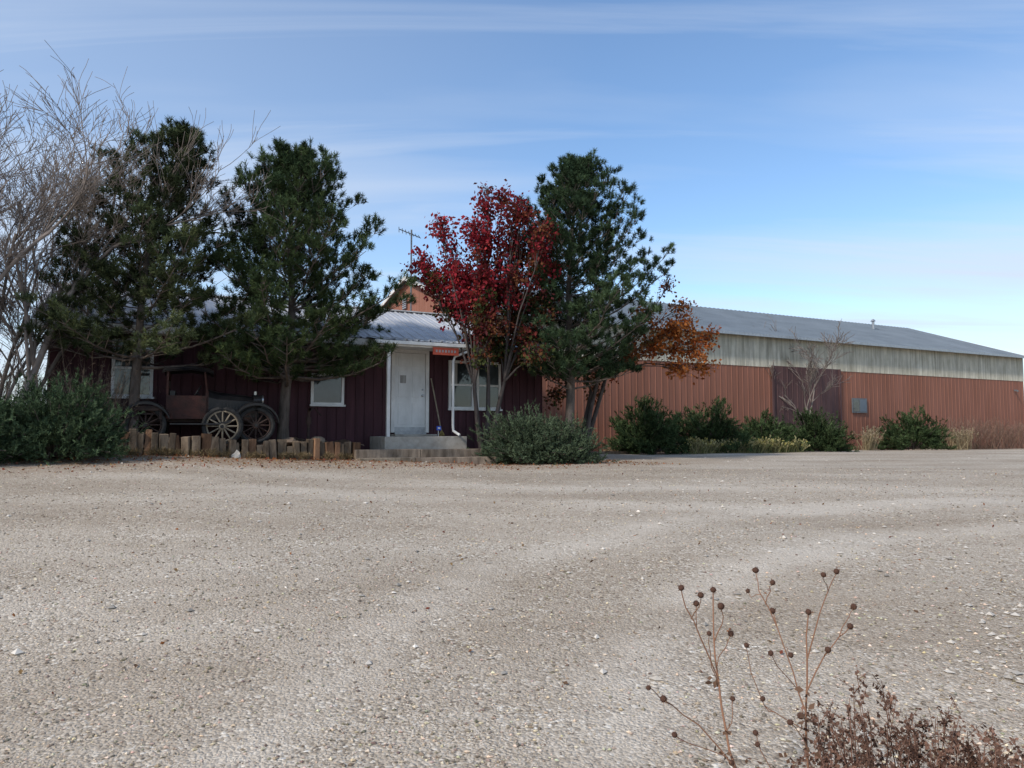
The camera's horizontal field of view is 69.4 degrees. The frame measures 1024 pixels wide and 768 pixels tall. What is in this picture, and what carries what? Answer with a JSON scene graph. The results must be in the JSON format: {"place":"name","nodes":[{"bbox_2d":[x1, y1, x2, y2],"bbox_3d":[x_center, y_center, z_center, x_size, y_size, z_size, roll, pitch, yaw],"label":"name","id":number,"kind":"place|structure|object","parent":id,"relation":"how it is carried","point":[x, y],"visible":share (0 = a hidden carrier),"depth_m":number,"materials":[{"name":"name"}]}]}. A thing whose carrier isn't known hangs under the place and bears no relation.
{"place":"outdoors","nodes":[
{"label":"outdoors","id":0,"kind":"place"},
{"bbox_2d":[0,448,1023,767],"bbox_3d":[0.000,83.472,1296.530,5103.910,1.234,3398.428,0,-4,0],"label":"ground","id":1,"kind":"structure","parent":0,"point":[476,574],"depth_m":5.29,"materials":[{"name":"beige gravel"}]},
{"bbox_2d":[0,394,52,463],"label":"juniper shrub","id":2,"kind":"object","parent":1,"relation":"on","point":[5,414],"visible":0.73,"depth_m":12.02,"materials":[{"name":"green plant"}]},
{"bbox_2d":[0,367,148,465],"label":"juniper shrub","id":3,"kind":"object","parent":1,"relation":"on","point":[83,432],"visible":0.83,"depth_m":12.50,"materials":[{"name":"green plant"}]},
{"bbox_2d":[0,41,160,324],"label":"bare deciduous tree","id":4,"kind":"object","parent":1,"relation":"on","point":[49,229],"visible":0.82,"depth_m":13.67,"materials":[{"name":"grey plant"}]},
{"bbox_2d":[0,327,165,427],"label":"dry shrub thicket","id":5,"kind":"object","parent":1,"relation":"on","point":[115,401],"visible":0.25,"depth_m":14.56,"materials":[{"name":"grey"}]},
{"bbox_2d":[14,116,282,445],"bbox_3d":[-7.142,-2.040,15.133,4.800,7.121,4.757,0,-4,0],"label":"pine tree","id":6,"kind":"object","parent":1,"relation":"on","point":[187,240],"visible":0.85,"depth_m":14.64,"materials":[{"name":"green plant"}]},
{"bbox_2d":[0,99,321,406],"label":"bare deciduous tree","id":7,"kind":"object","parent":1,"relation":"on","point":[30,353],"visible":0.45,"depth_m":14.51,"materials":[{"name":"grey plant"}]},
{"bbox_2d":[102,446,353,459],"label":"dry weeds","id":8,"kind":"object","parent":1,"relation":"on","point":[282,455],"visible":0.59,"depth_m":14.88,"materials":[{"name":"brown plant"}]},
{"bbox_2d":[231,450,240,457],"bbox_3d":[-5.589,1.524,14.986,0.179,0.390,0.180,-4,-5,45],"label":"white rock","id":9,"kind":"object","parent":1,"relation":"on","point":[236,454],"visible":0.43,"depth_m":14.96,"materials":[{"name":"white stone"}]},
{"bbox_2d":[117,429,360,459],"bbox_3d":[-6.723,1.340,14.641,7.554,0.948,0.341,2,-4,-28],"label":"timber edging","id":10,"kind":"object","parent":1,"relation":"on","point":[315,448],"visible":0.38,"depth_m":15.10,"materials":[{"name":"brown wood"}]},
{"bbox_2d":[143,437,363,448],"bbox_3d":[-6.586,1.271,15.717,6.600,0.270,1.620,2,-4,-28],"label":"planting bed","id":11,"kind":"object","parent":1,"relation":"on","point":[239,441],"visible":0.13,"depth_m":16.65,"materials":[{"name":"soil"}]},
{"bbox_2d":[107,366,278,442],"bbox_3d":[-6.686,0.441,15.659,3.283,1.632,1.230,1,-4,-22],"label":"antique truck","id":12,"kind":"object","parent":11,"relation":"on","point":[251,410],"visible":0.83,"depth_m":15.38,"materials":[{"name":"metal"}]},
{"bbox_2d":[201,407,242,444],"bbox_3d":[-5.994,0.874,15.309,0.820,0.799,0.187,1,-4,-14],"label":"spoked wheel","id":13,"kind":"object","parent":11,"relation":"on","point":[222,426],"visible":0.81,"depth_m":15.29,"materials":[{"name":"wood"}]},
{"bbox_2d":[285,437,295,445],"bbox_3d":[-4.807,1.265,15.990,0.300,0.233,0.270,-2,-4,28],"label":"rock","id":14,"kind":"object","parent":11,"relation":"on","point":[289,440],"visible":0.48,"depth_m":15.92,"materials":[{"name":"beige stone"}]},
{"bbox_2d":[303,407,320,441],"bbox_3d":[-4.495,0.915,16.529,0.250,0.812,0.528,-1,-4,13],"label":"hand pump","id":15,"kind":"object","parent":11,"relation":"on","point":[308,420],"visible":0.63,"depth_m":16.41,"materials":[{"name":"metal"}]},
{"bbox_2d":[311,436,324,442],"bbox_3d":[-4.255,1.262,16.234,0.310,0.222,0.245,0,-4,0],"label":"rock","id":16,"kind":"object","parent":11,"relation":"on","point":[322,439],"visible":0.43,"depth_m":16.17,"materials":[{"name":"grey stone"}]},
{"bbox_2d":[46,319,541,454],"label":"walls","id":17,"kind":"structure","parent":1,"relation":"on","point":[360,417],"depth_m":17.79,"materials":[{"name":"red wood"}]},
{"bbox_2d":[110,338,153,398],"bbox_3d":[-8.135,-0.329,15.856,0.860,1.290,0.099,2,-4,-28],"label":"window","id":18,"kind":"structure","parent":17,"relation":"attached to","point":[147,388],"depth_m":15.83,"materials":[{"name":"grey glass"}]},
{"bbox_2d":[30,285,546,348],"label":"roof","id":19,"kind":"structure","parent":17,"relation":"on","point":[413,325],"depth_m":19.60,"materials":[{"name":"metal"}]},
{"bbox_2d":[399,228,420,312],"bbox_3d":[-3.139,-3.313,22.509,0.878,2.830,0.567,2,-4,-28],"label":"tv antenna","id":20,"kind":"object","parent":19,"relation":"attached to","point":[402,230],"visible":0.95,"depth_m":22.55,"materials":[{"name":"grey paint"}]},
{"bbox_2d":[30,283,552,354],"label":"fascia","id":21,"kind":"structure","parent":17,"relation":"attached to","point":[360,341],"depth_m":17.12,"materials":[{"name":"white paint"}]},
{"bbox_2d":[310,373,345,406],"bbox_3d":[-4.435,0.145,17.797,0.860,0.790,0.099,2,-4,-28],"label":"window","id":22,"kind":"structure","parent":17,"relation":"attached to","point":[330,392],"depth_m":17.81,"materials":[{"name":"grey glass"}]},
{"bbox_2d":[390,349,428,433],"bbox_3d":[-2.581,0.197,18.770,1.010,2.150,0.119,2,-4,-28],"label":"door","id":23,"kind":"structure","parent":17,"relation":"attached to","point":[409,403],"depth_m":18.78,"materials":[{"name":"white paint"}]},
{"bbox_2d":[448,360,473,410],"bbox_3d":[-1.327,0.040,19.459,0.780,1.310,0.099,2,-4,-28],"label":"window","id":24,"kind":"structure","parent":17,"relation":"attached to","point":[463,393],"depth_m":19.46,"materials":[{"name":"white glass"}]},
{"bbox_2d":[476,362,502,410],"bbox_3d":[-0.621,0.064,19.834,0.780,1.310,0.099,2,-4,-28],"label":"window","id":25,"kind":"structure","parent":17,"relation":"attached to","point":[495,380],"depth_m":19.87,"materials":[{"name":"grey glass"}]},
{"bbox_2d":[183,135,419,451],"bbox_3d":[-4.566,-2.044,16.821,5.156,7.328,5.417,0,-4,0],"label":"pine tree","id":26,"kind":"object","parent":1,"relation":"on","point":[285,189],"visible":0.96,"depth_m":16.09,"materials":[{"name":"green plant"}]},
{"bbox_2d":[370,434,466,448],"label":"porch slab","id":27,"kind":"structure","parent":1,"relation":"on","point":[413,441],"depth_m":17.72,"materials":[{"name":"grey concrete"}]},
{"bbox_2d":[430,378,443,435],"bbox_3d":[-1.913,0.588,18.763,0.543,1.502,0.165,-3,-5,36],"label":"broom","id":28,"kind":"object","parent":27,"relation":"on","point":[441,433],"visible":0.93,"depth_m":18.77,"materials":[{"name":"brown wood"}]},
{"bbox_2d":[366,339,470,436],"bbox_3d":[-2.387,0.156,18.162,2.440,2.275,1.340,2,-4,-28],"label":"porch canopy","id":29,"kind":"object","parent":1,"relation":"on","point":[415,345],"visible":0.76,"depth_m":17.65,"materials":[{"name":"white metal"}]},
{"bbox_2d":[367,335,464,343],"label":"porch roof","id":30,"kind":"structure","parent":29,"relation":"attached to","point":[418,339],"depth_m":18.11,"materials":[{"name":"grey metal"}]},
{"bbox_2d":[433,347,458,355],"bbox_3d":[-1.607,-0.792,17.959,0.670,0.180,0.036,2,-4,-28],"label":"door sign","id":31,"kind":"object","parent":29,"relation":"attached to","point":[445,351],"visible":1,"depth_m":17.94,"materials":[{"name":"red paint"}]},
{"bbox_2d":[354,449,496,463],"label":"timber steps","id":32,"kind":"structure","parent":1,"relation":"on","point":[441,455],"depth_m":16.64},
{"bbox_2d":[400,179,568,448],"bbox_3d":[-0.695,-1.621,18.699,4.296,7.455,2.604,0,-4,0],"label":"red pear tree","id":33,"kind":"object","parent":1,"relation":"on","point":[496,288],"visible":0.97,"depth_m":18.34,"materials":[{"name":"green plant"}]},
{"bbox_2d":[0,453,1022,695],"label":"fallen leaves","id":34,"kind":"object","parent":1,"relation":"on","point":[20,671],"visible":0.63,"depth_m":13.49,"materials":[{"name":"brown plant"}]},
{"bbox_2d":[466,399,618,464],"bbox_3d":[0.713,1.171,17.617,3.729,1.694,2.504,0,-4,0],"label":"juniper shrub","id":35,"kind":"object","parent":1,"relation":"on","point":[519,439],"visible":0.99,"depth_m":17.04,"materials":[{"name":"green plant"}]},
{"bbox_2d":[512,451,633,462],"bbox_3d":[1.801,1.999,21.576,2.106,0.550,8.020,-1,-4,21],"label":"timber border","id":36,"kind":"object","parent":1,"relation":"on","point":[615,452],"depth_m":24.37,"materials":[{"name":"wood"}]},
{"bbox_2d":[506,147,675,431],"bbox_3d":[2.099,-2.075,19.714,4.890,8.591,4.775,0,-4,0],"label":"pine tree","id":37,"kind":"object","parent":1,"relation":"on","point":[575,179],"visible":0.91,"depth_m":19.09,"materials":[{"name":"green plant"}]},
{"bbox_2d":[542,275,721,436],"bbox_3d":[3.453,-0.412,21.094,5.376,5.404,2.086,0,-4,0],"label":"orange leaved tree","id":38,"kind":"object","parent":1,"relation":"on","point":[674,330],"visible":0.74,"depth_m":20.90,"materials":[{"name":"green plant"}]},
{"bbox_2d":[601,394,690,454],"bbox_3d":[4.406,1.389,24.793,2.886,2.239,2.633,3,-5,-37],"label":"juniper shrub","id":39,"kind":"object","parent":1,"relation":"on","point":[651,432],"visible":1,"depth_m":24.26,"materials":[{"name":"green plant"}]},
{"bbox_2d":[388,282,1023,451],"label":"walls","id":40,"kind":"structure","parent":1,"relation":"on","point":[745,390],"depth_m":31.69,"materials":[{"name":"red metal"}]},
{"bbox_2d":[402,297,406,309],"bbox_3d":[-4.529,-3.430,31.139,0.044,0.600,0.500,2,-4,-28],"label":"gable vent","id":41,"kind":"object","parent":40,"relation":"attached to","point":[404,306],"visible":0.59,"depth_m":31.08,"materials":[{"name":"metal"}]},
{"bbox_2d":[383,278,1023,355],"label":"roof","id":42,"kind":"structure","parent":40,"relation":"on","point":[740,321],"depth_m":36.66,"materials":[{"name":"grey metal"}]},
{"bbox_2d":[381,276,1020,354],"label":"rake trim","id":43,"kind":"structure","parent":42,"relation":"attached to","point":[387,299],"depth_m":32.46,"materials":[{"name":"white paint"}]},
{"bbox_2d":[500,314,1023,357],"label":"gutter","id":44,"kind":"object","parent":42,"relation":"attached to","point":[857,343],"visible":0.44,"depth_m":33.07,"materials":[{"name":"metal"}]},
{"bbox_2d":[497,315,1023,380],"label":"fibreglass band","id":45,"kind":"object","parent":40,"relation":"attached to","point":[745,350],"visible":0.43,"depth_m":33.60,"materials":[{"name":"white plastic"}]},
{"bbox_2d":[771,366,841,433],"bbox_3d":[12.761,1.254,31.848,4.240,3.940,0.059,2,-4,-28],"label":"sliding door trim","id":46,"kind":"structure","parent":40,"relation":"attached to","point":[773,398],"depth_m":30.97,"materials":[{"name":"red metal"}]},
{"bbox_2d":[851,398,866,412],"bbox_3d":[15.725,0.975,33.452,1.000,0.660,0.048,2,-4,-28],"label":"window","id":47,"kind":"structure","parent":40,"relation":"attached to","point":[859,405],"depth_m":33.42,"materials":[{"name":"grey glass"}]},
{"bbox_2d":[665,395,756,452],"bbox_3d":[6.823,1.494,25.854,3.636,2.172,2.714,0,-4,0],"label":"juniper shrub","id":48,"kind":"object","parent":1,"relation":"on","point":[716,427],"visible":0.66,"depth_m":25.47,"materials":[{"name":"green plant"}]},
{"bbox_2d":[676,435,809,453],"bbox_3d":[8.092,2.080,25.617,5.846,0.664,1.236,2,-4,-24],"label":"rabbitbrush","id":49,"kind":"object","parent":1,"relation":"on","point":[703,446],"visible":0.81,"depth_m":25.55,"materials":[{"name":"green"}]},
{"bbox_2d":[646,567,856,767],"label":"dried wild sunflower","id":50,"kind":"object","parent":1,"relation":"on","point":[716,682],"visible":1,"depth_m":2.79,"materials":[{"name":"brown plant"}]},
{"bbox_2d":[733,408,806,452],"bbox_3d":[9.339,1.748,27.281,3.024,1.782,2.686,0,-4,0],"label":"juniper shrub","id":51,"kind":"object","parent":1,"relation":"on","point":[764,428],"visible":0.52,"depth_m":26.80,"materials":[{"name":"green plant"}]},
{"bbox_2d":[764,314,856,413],"bbox_3d":[12.128,-0.114,32.246,4.450,5.992,6.812,0,-4,0],"label":"bare sapling","id":52,"kind":"object","parent":1,"relation":"on","point":[810,364],"visible":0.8,"depth_m":30.87,"materials":[{"name":"grey plant"}]},
{"bbox_2d":[787,406,861,451],"bbox_3d":[11.776,1.786,28.615,3.000,1.870,2.775,0,-4,0],"label":"juniper shrub","id":53,"kind":"object","parent":1,"relation":"on","point":[815,433],"visible":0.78,"depth_m":28.01,"materials":[{"name":"green plant"}]},
{"bbox_2d":[772,665,1023,767],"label":"dry weeds","id":54,"kind":"object","parent":1,"relation":"on","point":[912,750],"visible":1,"depth_m":2.68,"materials":[{"name":"brown plant"}]},
{"bbox_2d":[875,404,956,449],"bbox_3d":[17.627,1.988,32.515,3.841,2.238,2.609,0,-4,0],"label":"juniper shrub","id":55,"kind":"object","parent":1,"relation":"on","point":[911,432],"visible":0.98,"depth_m":32.04,"materials":[{"name":"green plant"}]},
{"bbox_2d":[929,415,1023,449],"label":"dry shrub thicket","id":56,"kind":"object","parent":1,"relation":"on","point":[1008,435],"visible":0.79,"depth_m":35.98,"materials":[{"name":"brown plant"}]},
{"bbox_2d":[0,0,1023,406],"label":"sky","id":57,"kind":"structure","parent":0,"point":[858,161],"materials":[{"name":"blue"}]},
{"bbox_2d":[603,444,992,450],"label":"dry grass","id":58,"kind":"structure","parent":0,"point":[854,447],"depth_m":33.42,"materials":[{"name":"beige plant"}]},
{"bbox_2d":[852,425,978,450],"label":"dry grass","id":59,"kind":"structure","parent":0,"point":[868,438],"depth_m":33.52,"materials":[{"name":"beige"}]}
]}

